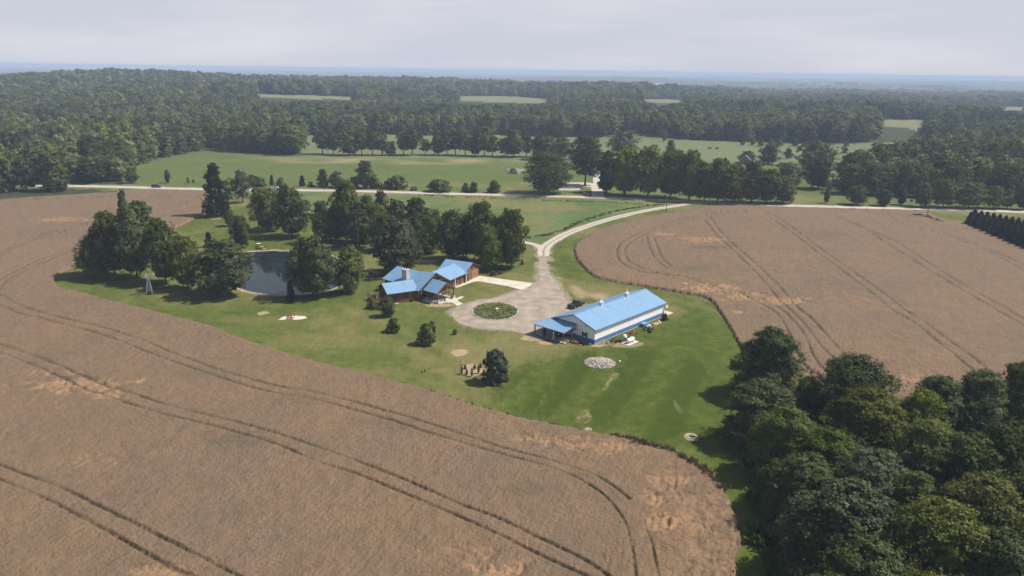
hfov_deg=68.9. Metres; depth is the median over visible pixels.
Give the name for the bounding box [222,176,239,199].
tree
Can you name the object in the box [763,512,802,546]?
woodland tree
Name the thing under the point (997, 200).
tree
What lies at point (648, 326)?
trailer
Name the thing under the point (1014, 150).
tree
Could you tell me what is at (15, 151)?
woodland tree
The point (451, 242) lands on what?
tree
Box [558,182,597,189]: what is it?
yard pad
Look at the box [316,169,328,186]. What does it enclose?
tree
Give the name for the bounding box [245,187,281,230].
tree
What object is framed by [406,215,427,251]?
tree
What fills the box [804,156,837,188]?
tree
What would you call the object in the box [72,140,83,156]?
woodland tree
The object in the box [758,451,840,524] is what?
woodland tree
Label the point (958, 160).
woodland tree
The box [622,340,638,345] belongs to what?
tank pad
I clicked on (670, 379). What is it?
ground
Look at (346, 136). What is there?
tree
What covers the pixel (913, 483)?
woodland tree
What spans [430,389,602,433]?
weeds
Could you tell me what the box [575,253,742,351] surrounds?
weeds
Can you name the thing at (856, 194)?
tree
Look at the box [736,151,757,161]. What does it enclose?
tree
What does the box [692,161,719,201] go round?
tree
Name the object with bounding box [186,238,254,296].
tree
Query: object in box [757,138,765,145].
tree
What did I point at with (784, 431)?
woodland tree
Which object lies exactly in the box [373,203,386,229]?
tree
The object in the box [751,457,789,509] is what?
woodland tree
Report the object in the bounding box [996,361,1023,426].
woodland tree
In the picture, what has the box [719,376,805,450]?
woodland tree
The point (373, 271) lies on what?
pond path
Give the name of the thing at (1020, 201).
tree
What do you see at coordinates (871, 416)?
woodland tree
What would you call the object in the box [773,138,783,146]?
tree
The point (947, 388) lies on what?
woodland tree
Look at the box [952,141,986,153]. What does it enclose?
tree
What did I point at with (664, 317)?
shrub
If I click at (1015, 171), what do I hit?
tree
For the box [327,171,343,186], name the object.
tree
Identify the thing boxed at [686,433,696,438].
fire ring
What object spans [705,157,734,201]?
tree
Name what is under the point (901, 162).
woodland tree
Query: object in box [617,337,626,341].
hay mower
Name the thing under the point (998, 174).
tree
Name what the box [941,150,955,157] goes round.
woodland tree
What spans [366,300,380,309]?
shrub
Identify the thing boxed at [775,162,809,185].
tree
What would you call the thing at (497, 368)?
shrub
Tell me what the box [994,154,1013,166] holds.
woodland tree
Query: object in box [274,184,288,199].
tree
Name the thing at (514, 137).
tree
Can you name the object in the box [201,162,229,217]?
tree
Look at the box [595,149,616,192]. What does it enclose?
tree
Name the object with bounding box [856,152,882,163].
woodland tree
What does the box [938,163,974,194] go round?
tree
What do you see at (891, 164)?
woodland tree
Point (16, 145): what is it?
woodland tree
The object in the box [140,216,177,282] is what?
tree
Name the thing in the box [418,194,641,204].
weeds
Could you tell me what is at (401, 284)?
log house
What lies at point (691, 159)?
tree
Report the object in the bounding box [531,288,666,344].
barn
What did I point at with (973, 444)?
woodland tree
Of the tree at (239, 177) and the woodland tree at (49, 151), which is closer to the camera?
the tree at (239, 177)
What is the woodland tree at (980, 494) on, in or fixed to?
on the ground
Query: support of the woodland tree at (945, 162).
on the ground
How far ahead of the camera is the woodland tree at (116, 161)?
399.79 m
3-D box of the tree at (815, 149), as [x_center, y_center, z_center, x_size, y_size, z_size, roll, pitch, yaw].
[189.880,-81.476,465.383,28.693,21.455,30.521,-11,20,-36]
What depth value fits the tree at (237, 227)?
255.05 m
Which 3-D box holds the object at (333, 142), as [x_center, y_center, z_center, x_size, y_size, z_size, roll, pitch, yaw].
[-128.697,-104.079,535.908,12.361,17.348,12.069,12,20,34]
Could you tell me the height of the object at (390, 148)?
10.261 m
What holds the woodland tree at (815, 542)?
on the ground
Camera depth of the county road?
368.51 m
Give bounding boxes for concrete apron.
[456,276,531,289]
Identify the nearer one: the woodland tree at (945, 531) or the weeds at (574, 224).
the woodland tree at (945, 531)
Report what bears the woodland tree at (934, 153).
on the ground
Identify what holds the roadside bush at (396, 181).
on the ground
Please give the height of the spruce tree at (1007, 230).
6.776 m
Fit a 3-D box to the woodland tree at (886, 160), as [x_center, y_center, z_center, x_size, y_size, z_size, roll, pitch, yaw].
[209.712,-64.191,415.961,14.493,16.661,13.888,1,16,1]
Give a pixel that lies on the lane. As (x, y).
(544, 248)
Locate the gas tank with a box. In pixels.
[626,337,634,343]
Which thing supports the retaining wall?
on the ground
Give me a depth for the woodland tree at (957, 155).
399.11 m
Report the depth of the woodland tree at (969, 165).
383.70 m
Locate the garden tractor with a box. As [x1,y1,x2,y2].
[554,332,561,337]
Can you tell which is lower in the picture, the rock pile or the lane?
the rock pile
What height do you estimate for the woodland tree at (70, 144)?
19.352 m
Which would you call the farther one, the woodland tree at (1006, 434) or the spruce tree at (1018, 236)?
the spruce tree at (1018, 236)
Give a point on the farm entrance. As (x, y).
(596, 191)
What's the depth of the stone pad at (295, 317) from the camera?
186.51 m
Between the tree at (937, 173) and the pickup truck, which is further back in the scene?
the tree at (937, 173)
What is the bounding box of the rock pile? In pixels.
[584,357,614,368]
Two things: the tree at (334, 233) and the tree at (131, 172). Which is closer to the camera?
the tree at (334, 233)
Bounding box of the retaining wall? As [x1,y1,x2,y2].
[364,277,382,280]
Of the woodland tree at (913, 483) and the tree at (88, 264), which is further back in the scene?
the tree at (88, 264)
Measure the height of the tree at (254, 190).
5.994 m
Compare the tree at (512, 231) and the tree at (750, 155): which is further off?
the tree at (750, 155)
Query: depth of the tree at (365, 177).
385.38 m
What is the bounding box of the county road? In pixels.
[18,185,1023,212]
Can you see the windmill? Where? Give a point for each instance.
(147, 275)
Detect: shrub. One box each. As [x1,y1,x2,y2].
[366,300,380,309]
[385,318,400,332]
[416,323,436,346]
[429,321,435,333]
[481,348,509,385]
[489,270,496,275]
[661,313,667,320]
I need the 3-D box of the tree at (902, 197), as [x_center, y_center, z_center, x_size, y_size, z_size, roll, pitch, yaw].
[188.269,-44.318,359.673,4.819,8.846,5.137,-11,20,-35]
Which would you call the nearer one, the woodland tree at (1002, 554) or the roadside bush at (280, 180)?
the woodland tree at (1002, 554)
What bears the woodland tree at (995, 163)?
on the ground
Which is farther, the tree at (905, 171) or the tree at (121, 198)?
the tree at (905, 171)
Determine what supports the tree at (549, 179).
on the ground
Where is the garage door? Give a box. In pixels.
[471,269,477,278]
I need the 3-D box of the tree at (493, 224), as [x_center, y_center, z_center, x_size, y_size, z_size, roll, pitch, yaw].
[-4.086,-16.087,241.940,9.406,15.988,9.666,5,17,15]
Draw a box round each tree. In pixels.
[0,150,16,176]
[9,140,27,149]
[11,149,22,158]
[17,144,43,180]
[37,147,69,178]
[38,142,56,155]
[52,145,82,180]
[52,151,80,179]
[63,142,82,163]
[70,233,109,274]
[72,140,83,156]
[73,158,112,182]
[75,155,101,176]
[77,135,102,157]
[80,141,101,175]
[82,209,124,275]
[84,150,103,157]
[94,143,123,159]
[97,134,116,145]
[98,155,125,179]
[104,156,130,180]
[107,138,134,165]
[111,204,149,277]
[112,138,132,168]
[114,131,138,169]
[117,188,127,214]
[122,167,139,182]
[126,200,158,259]
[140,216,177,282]
[164,169,169,182]
[165,233,203,288]
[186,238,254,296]
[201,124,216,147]
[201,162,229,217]
[204,231,212,244]
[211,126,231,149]
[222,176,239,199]
[222,210,235,225]
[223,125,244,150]
[228,215,252,247]
[229,170,250,202]
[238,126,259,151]
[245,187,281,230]
[250,187,258,197]
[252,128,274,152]
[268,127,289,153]
[269,175,274,184]
[269,186,312,236]
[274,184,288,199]
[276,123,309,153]
[280,234,341,295]
[285,280,296,302]
[299,175,305,185]
[308,200,334,242]
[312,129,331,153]
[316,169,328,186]
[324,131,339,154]
[325,207,347,240]
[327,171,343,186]
[327,177,359,240]
[333,244,368,292]
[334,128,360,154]
[342,209,373,247]
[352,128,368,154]
[354,160,377,187]
[357,194,379,242]
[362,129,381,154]
[368,211,392,245]
[368,215,425,273]
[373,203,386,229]
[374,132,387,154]
[375,189,389,208]
[378,296,395,315]
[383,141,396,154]
[385,197,406,220]
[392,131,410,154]
[398,197,433,222]
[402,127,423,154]
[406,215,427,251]
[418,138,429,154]
[418,214,440,252]
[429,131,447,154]
[430,208,441,232]
[432,207,468,259]
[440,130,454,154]
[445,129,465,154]
[453,211,477,257]
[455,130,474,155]
[462,199,497,257]
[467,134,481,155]
[472,225,504,270]
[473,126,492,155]
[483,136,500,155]
[490,214,503,241]
[495,207,529,267]
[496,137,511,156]
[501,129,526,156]
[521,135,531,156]
[521,150,575,193]
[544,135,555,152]
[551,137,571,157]
[566,133,604,185]
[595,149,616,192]
[603,129,641,151]
[605,144,643,194]
[631,144,668,196]
[652,148,689,197]
[661,131,667,140]
[665,140,674,150]
[674,148,705,200]
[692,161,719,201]
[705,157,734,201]
[719,163,748,202]
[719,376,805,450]
[728,325,811,399]
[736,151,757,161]
[739,404,820,474]
[740,159,771,202]
[749,137,756,144]
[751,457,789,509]
[756,143,783,163]
[756,168,783,202]
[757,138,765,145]
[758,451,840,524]
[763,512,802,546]
[767,138,773,144]
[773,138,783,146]
[774,175,796,202]
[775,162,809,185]
[776,475,912,572]
[776,520,848,575]
[784,148,793,157]
[785,375,833,426]
[790,138,799,145]
[790,141,842,173]
[790,425,862,478]
[798,351,906,427]
[803,566,855,575]
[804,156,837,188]
[811,532,915,575]
[815,386,915,467]
[824,188,830,202]
[828,444,908,539]
[831,162,865,192]
[835,152,858,185]
[840,144,847,153]
[846,184,870,204]
[854,149,874,162]
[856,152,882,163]
[858,162,890,194]
[864,142,906,157]
[874,403,911,462]
[875,188,893,205]
[876,165,897,191]
[880,150,896,162]
[882,491,995,575]
[883,158,897,165]
[883,470,937,547]
[884,161,897,182]
[888,417,963,497]
[889,161,921,193]
[894,159,915,179]
[896,187,907,204]
[897,387,951,461]
[899,143,921,158]
[905,167,934,192]
[906,566,938,575]
[910,182,934,206]
[911,374,976,435]
[912,153,927,161]
[913,163,938,191]
[921,151,937,161]
[924,152,939,158]
[926,159,944,173]
[926,428,1013,501]
[928,168,947,193]
[929,178,962,207]
[935,157,957,177]
[936,469,1023,552]
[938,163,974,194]
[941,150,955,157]
[942,368,1014,434]
[949,156,965,192]
[951,526,1023,575]
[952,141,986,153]
[952,153,964,159]
[953,180,993,207]
[954,158,980,195]
[963,211,974,224]
[968,167,992,195]
[968,213,981,226]
[972,151,994,161]
[972,416,1023,481]
[973,156,993,192]
[973,215,986,229]
[977,140,1009,157]
[982,185,1008,208]
[982,217,993,230]
[983,166,1008,194]
[986,219,999,233]
[987,459,1023,529]
[992,221,1005,235]
[993,157,999,165]
[993,214,1002,223]
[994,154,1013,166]
[995,160,1012,185]
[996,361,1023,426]
[998,223,1012,238]
[999,162,1023,194]
[999,215,1008,225]
[1000,516,1023,575]
[1001,139,1023,158]
[1002,188,1017,208]
[1003,225,1018,240]
[1006,216,1014,227]
[1009,227,1023,243]
[1012,217,1021,228]
[1015,187,1023,209]
[1016,236,1023,246]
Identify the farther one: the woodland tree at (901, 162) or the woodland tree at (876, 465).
the woodland tree at (901, 162)
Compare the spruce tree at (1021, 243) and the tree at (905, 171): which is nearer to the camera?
the spruce tree at (1021, 243)
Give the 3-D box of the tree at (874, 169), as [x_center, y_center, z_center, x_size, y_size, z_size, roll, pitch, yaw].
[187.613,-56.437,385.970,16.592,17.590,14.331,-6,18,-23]
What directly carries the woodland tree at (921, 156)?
on the ground
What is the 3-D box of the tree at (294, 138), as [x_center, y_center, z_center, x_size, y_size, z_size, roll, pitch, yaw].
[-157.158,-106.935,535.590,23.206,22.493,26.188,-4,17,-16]
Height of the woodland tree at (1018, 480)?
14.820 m
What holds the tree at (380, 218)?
on the ground
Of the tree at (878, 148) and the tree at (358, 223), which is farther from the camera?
the tree at (878, 148)
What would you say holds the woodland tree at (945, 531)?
on the ground
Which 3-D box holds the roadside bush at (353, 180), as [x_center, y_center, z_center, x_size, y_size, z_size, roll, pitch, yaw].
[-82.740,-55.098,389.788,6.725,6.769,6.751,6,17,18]
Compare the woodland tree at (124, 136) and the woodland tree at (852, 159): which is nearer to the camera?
the woodland tree at (852, 159)
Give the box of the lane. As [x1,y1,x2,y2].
[537,203,704,255]
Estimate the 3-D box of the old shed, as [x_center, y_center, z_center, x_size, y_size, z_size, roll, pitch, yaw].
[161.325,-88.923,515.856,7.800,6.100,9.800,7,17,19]
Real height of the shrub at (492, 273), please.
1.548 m
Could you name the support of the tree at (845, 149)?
on the ground
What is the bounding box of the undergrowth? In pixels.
[729,358,810,575]
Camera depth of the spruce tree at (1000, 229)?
288.79 m
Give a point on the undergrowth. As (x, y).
(758, 534)
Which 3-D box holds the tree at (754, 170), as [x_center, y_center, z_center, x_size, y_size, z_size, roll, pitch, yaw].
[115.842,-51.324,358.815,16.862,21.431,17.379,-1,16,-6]
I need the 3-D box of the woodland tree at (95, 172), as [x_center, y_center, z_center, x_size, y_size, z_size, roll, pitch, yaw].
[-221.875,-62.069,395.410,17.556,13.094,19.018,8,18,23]
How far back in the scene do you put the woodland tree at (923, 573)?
75.27 m
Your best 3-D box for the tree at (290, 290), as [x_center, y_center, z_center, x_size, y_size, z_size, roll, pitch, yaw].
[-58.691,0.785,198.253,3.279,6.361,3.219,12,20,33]
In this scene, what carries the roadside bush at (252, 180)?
on the ground
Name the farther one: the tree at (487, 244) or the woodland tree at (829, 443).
the tree at (487, 244)
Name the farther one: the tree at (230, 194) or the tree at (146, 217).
the tree at (230, 194)
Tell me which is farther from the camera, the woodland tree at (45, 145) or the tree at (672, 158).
the woodland tree at (45, 145)
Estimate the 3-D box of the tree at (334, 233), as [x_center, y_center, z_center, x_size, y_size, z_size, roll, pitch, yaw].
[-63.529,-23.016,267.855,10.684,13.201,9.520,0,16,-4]
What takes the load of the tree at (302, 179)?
on the ground
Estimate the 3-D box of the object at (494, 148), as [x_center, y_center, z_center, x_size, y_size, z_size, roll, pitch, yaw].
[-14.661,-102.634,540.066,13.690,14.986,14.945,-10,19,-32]
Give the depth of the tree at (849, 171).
387.12 m
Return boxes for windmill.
[145,272,154,294]
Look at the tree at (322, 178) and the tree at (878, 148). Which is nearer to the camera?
the tree at (322, 178)
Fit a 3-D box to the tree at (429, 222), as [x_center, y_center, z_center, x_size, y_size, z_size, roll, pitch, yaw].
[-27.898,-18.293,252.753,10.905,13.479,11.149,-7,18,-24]
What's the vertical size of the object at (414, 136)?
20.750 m
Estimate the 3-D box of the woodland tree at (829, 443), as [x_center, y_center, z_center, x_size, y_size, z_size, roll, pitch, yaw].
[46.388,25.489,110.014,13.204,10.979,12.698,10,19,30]
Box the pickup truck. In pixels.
[567,299,584,308]
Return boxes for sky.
[0,0,1023,80]
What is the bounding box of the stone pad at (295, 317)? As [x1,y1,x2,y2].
[279,316,306,319]
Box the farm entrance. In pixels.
[591,172,604,196]
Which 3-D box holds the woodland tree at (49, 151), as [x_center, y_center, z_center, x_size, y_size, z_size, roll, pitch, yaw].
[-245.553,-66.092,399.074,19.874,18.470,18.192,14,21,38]
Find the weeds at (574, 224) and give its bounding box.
[526,203,664,238]
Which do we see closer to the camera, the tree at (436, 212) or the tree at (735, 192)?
the tree at (436, 212)
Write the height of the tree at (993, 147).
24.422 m
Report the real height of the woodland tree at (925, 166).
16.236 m
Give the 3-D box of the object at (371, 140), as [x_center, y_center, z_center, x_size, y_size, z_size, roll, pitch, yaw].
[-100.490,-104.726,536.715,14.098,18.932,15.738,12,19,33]
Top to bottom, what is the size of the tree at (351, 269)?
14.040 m
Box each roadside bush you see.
[244,175,258,186]
[253,177,266,186]
[276,177,285,185]
[350,176,358,187]
[369,179,383,188]
[380,181,390,188]
[387,175,408,189]
[426,179,453,192]
[461,183,469,192]
[468,181,477,192]
[487,180,500,192]
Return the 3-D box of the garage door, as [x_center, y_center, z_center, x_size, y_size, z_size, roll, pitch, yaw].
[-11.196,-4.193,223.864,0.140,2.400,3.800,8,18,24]
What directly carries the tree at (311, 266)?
on the ground
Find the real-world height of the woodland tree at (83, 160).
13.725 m
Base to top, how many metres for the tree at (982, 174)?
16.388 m
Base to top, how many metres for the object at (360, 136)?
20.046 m
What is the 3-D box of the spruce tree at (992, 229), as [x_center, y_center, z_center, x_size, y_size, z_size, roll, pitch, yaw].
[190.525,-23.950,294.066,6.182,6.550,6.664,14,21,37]
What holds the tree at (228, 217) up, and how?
on the ground
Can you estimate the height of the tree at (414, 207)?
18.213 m
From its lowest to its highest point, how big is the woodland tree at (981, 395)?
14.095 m
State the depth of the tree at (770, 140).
647.39 m
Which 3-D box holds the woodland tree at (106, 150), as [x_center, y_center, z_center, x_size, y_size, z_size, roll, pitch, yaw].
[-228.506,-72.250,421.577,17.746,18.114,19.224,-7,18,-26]
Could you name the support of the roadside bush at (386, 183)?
on the ground
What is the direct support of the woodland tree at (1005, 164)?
on the ground
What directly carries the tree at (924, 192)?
on the ground
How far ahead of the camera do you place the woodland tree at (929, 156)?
421.92 m
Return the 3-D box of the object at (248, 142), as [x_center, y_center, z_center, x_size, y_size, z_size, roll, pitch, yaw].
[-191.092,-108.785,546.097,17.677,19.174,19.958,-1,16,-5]
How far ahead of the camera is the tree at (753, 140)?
645.65 m
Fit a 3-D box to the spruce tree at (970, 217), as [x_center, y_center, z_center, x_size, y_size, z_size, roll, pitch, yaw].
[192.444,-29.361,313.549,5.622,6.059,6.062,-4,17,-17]
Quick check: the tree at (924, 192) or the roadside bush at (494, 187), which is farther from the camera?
the roadside bush at (494, 187)
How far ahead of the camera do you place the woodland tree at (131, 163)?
442.35 m
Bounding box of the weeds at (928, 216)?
[913,213,941,220]
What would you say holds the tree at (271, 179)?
on the ground
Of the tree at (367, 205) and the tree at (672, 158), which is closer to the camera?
the tree at (367, 205)
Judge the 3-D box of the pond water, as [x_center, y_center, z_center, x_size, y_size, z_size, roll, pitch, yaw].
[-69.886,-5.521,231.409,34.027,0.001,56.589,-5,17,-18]
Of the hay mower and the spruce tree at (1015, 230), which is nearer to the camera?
the hay mower
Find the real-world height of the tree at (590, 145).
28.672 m
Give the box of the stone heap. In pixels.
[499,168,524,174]
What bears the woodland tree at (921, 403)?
on the ground
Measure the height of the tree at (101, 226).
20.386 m
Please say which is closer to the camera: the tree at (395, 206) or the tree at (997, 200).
the tree at (395, 206)
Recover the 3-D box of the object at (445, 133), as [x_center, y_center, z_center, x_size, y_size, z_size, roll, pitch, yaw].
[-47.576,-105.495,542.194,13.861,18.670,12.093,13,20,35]
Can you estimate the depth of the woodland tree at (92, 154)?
411.85 m
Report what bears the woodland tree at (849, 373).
on the ground
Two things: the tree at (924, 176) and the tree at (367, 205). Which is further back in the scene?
the tree at (924, 176)
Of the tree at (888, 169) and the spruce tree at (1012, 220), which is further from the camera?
the tree at (888, 169)
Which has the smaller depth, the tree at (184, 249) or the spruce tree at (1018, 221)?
the tree at (184, 249)
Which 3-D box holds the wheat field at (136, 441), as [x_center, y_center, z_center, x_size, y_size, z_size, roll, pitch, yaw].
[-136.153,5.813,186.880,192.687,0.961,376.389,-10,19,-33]
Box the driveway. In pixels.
[452,249,569,337]
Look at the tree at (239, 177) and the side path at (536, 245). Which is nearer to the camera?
the side path at (536, 245)
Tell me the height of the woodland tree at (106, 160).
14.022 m
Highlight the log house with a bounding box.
[367,259,480,303]
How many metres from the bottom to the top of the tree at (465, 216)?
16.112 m
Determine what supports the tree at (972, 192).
on the ground
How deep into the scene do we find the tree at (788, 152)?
546.92 m
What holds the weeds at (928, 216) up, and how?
on the ground
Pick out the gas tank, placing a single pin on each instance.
(630, 339)
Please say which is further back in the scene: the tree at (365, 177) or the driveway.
the tree at (365, 177)
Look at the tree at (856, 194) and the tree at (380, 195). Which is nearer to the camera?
the tree at (380, 195)
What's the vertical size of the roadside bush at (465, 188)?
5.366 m
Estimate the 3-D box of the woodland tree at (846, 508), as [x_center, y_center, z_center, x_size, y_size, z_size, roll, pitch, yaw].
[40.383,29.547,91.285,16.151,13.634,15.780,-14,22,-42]
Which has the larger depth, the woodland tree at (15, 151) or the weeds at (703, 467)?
the woodland tree at (15, 151)
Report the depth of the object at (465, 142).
537.06 m
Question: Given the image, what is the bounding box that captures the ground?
[0,69,1023,575]
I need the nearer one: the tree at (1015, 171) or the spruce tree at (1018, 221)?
the spruce tree at (1018, 221)
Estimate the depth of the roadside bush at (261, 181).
388.54 m
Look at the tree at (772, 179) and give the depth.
354.58 m
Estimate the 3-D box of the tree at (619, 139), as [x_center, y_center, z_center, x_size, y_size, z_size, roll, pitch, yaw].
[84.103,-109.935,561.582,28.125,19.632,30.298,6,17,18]
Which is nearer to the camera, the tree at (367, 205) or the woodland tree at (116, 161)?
the tree at (367, 205)
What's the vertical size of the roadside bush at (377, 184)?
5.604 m
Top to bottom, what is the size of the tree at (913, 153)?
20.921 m
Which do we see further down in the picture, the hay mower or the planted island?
the hay mower
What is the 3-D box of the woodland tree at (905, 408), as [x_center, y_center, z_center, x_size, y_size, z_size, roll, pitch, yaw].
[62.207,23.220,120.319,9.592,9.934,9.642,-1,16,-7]
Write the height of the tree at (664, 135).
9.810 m
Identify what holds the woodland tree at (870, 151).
on the ground
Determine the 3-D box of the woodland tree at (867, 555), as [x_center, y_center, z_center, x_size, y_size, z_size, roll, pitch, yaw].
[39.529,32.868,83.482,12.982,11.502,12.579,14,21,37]
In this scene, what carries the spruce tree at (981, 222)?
on the ground
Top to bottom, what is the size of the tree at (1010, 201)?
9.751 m
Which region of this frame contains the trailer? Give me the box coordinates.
[644,324,654,329]
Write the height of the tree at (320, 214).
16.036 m
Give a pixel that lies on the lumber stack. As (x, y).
(574, 341)
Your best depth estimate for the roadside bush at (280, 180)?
393.07 m
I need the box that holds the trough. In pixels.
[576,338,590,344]
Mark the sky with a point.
(978, 40)
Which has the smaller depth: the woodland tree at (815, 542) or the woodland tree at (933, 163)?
the woodland tree at (815, 542)
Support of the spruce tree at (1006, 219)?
on the ground
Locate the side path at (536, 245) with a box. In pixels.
[525,241,540,248]
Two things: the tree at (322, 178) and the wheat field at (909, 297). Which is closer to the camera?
the wheat field at (909, 297)
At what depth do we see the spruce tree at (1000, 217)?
306.55 m
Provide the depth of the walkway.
201.09 m
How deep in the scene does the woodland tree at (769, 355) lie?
140.02 m
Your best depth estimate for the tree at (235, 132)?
545.00 m
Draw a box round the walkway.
[448,296,462,305]
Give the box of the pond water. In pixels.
[239,251,340,294]
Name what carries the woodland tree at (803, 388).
on the ground
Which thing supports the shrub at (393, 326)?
on the ground
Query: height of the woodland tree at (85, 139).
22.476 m
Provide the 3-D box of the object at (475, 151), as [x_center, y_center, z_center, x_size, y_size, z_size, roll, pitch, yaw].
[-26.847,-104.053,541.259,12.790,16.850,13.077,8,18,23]
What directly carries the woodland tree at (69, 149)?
on the ground
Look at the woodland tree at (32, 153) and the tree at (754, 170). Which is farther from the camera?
the woodland tree at (32, 153)
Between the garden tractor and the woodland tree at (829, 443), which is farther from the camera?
the garden tractor
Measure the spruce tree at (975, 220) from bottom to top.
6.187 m
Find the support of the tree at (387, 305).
on the ground
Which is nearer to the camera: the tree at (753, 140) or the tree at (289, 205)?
the tree at (289, 205)
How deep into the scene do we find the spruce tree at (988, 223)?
297.96 m
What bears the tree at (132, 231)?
on the ground
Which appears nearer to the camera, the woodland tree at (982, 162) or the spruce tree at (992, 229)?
the spruce tree at (992, 229)
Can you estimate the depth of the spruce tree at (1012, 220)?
298.69 m
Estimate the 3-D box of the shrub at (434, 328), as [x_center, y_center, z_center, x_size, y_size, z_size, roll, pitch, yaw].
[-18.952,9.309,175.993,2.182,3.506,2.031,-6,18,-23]
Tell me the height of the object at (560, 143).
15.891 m
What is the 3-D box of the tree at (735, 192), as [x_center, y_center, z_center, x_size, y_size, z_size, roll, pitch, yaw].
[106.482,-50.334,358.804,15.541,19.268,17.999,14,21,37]
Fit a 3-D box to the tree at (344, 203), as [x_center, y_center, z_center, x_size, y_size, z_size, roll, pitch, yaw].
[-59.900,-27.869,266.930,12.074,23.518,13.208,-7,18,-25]
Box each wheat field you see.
[0,189,740,575]
[574,205,1023,401]
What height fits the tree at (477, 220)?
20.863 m
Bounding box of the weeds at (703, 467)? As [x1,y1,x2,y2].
[610,433,728,492]
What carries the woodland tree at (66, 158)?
on the ground
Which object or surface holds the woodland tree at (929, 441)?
on the ground
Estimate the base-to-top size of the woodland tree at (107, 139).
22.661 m
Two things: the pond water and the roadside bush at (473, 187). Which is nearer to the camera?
the pond water
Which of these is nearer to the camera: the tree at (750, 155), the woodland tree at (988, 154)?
the woodland tree at (988, 154)
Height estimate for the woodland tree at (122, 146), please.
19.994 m
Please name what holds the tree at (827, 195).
on the ground
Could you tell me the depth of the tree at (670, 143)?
528.55 m
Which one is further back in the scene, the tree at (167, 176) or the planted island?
the tree at (167, 176)
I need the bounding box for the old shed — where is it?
[739,155,750,163]
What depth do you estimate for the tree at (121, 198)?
233.46 m
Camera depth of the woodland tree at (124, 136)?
445.39 m
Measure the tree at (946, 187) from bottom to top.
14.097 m
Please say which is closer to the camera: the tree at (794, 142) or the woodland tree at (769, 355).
the woodland tree at (769, 355)
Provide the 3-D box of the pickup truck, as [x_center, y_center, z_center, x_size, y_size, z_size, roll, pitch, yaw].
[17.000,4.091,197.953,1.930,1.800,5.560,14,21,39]
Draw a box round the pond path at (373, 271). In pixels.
[332,255,378,273]
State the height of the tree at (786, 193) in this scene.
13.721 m
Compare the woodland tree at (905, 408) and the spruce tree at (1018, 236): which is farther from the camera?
the spruce tree at (1018, 236)
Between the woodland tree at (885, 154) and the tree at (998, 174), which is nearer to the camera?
the tree at (998, 174)
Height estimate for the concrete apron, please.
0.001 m
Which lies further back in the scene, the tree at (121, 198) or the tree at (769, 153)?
the tree at (769, 153)
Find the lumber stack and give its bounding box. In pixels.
[569,339,579,343]
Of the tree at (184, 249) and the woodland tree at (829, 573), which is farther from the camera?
the tree at (184, 249)
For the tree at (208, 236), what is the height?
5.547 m
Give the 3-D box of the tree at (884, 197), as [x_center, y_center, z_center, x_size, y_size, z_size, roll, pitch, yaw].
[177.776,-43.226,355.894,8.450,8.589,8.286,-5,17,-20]
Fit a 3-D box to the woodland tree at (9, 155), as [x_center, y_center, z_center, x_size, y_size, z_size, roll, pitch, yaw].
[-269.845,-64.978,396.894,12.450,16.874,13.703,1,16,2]
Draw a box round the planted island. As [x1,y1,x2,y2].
[472,302,518,319]
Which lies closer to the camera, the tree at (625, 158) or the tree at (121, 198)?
the tree at (121, 198)
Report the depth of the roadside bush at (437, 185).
378.78 m
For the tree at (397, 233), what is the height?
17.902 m

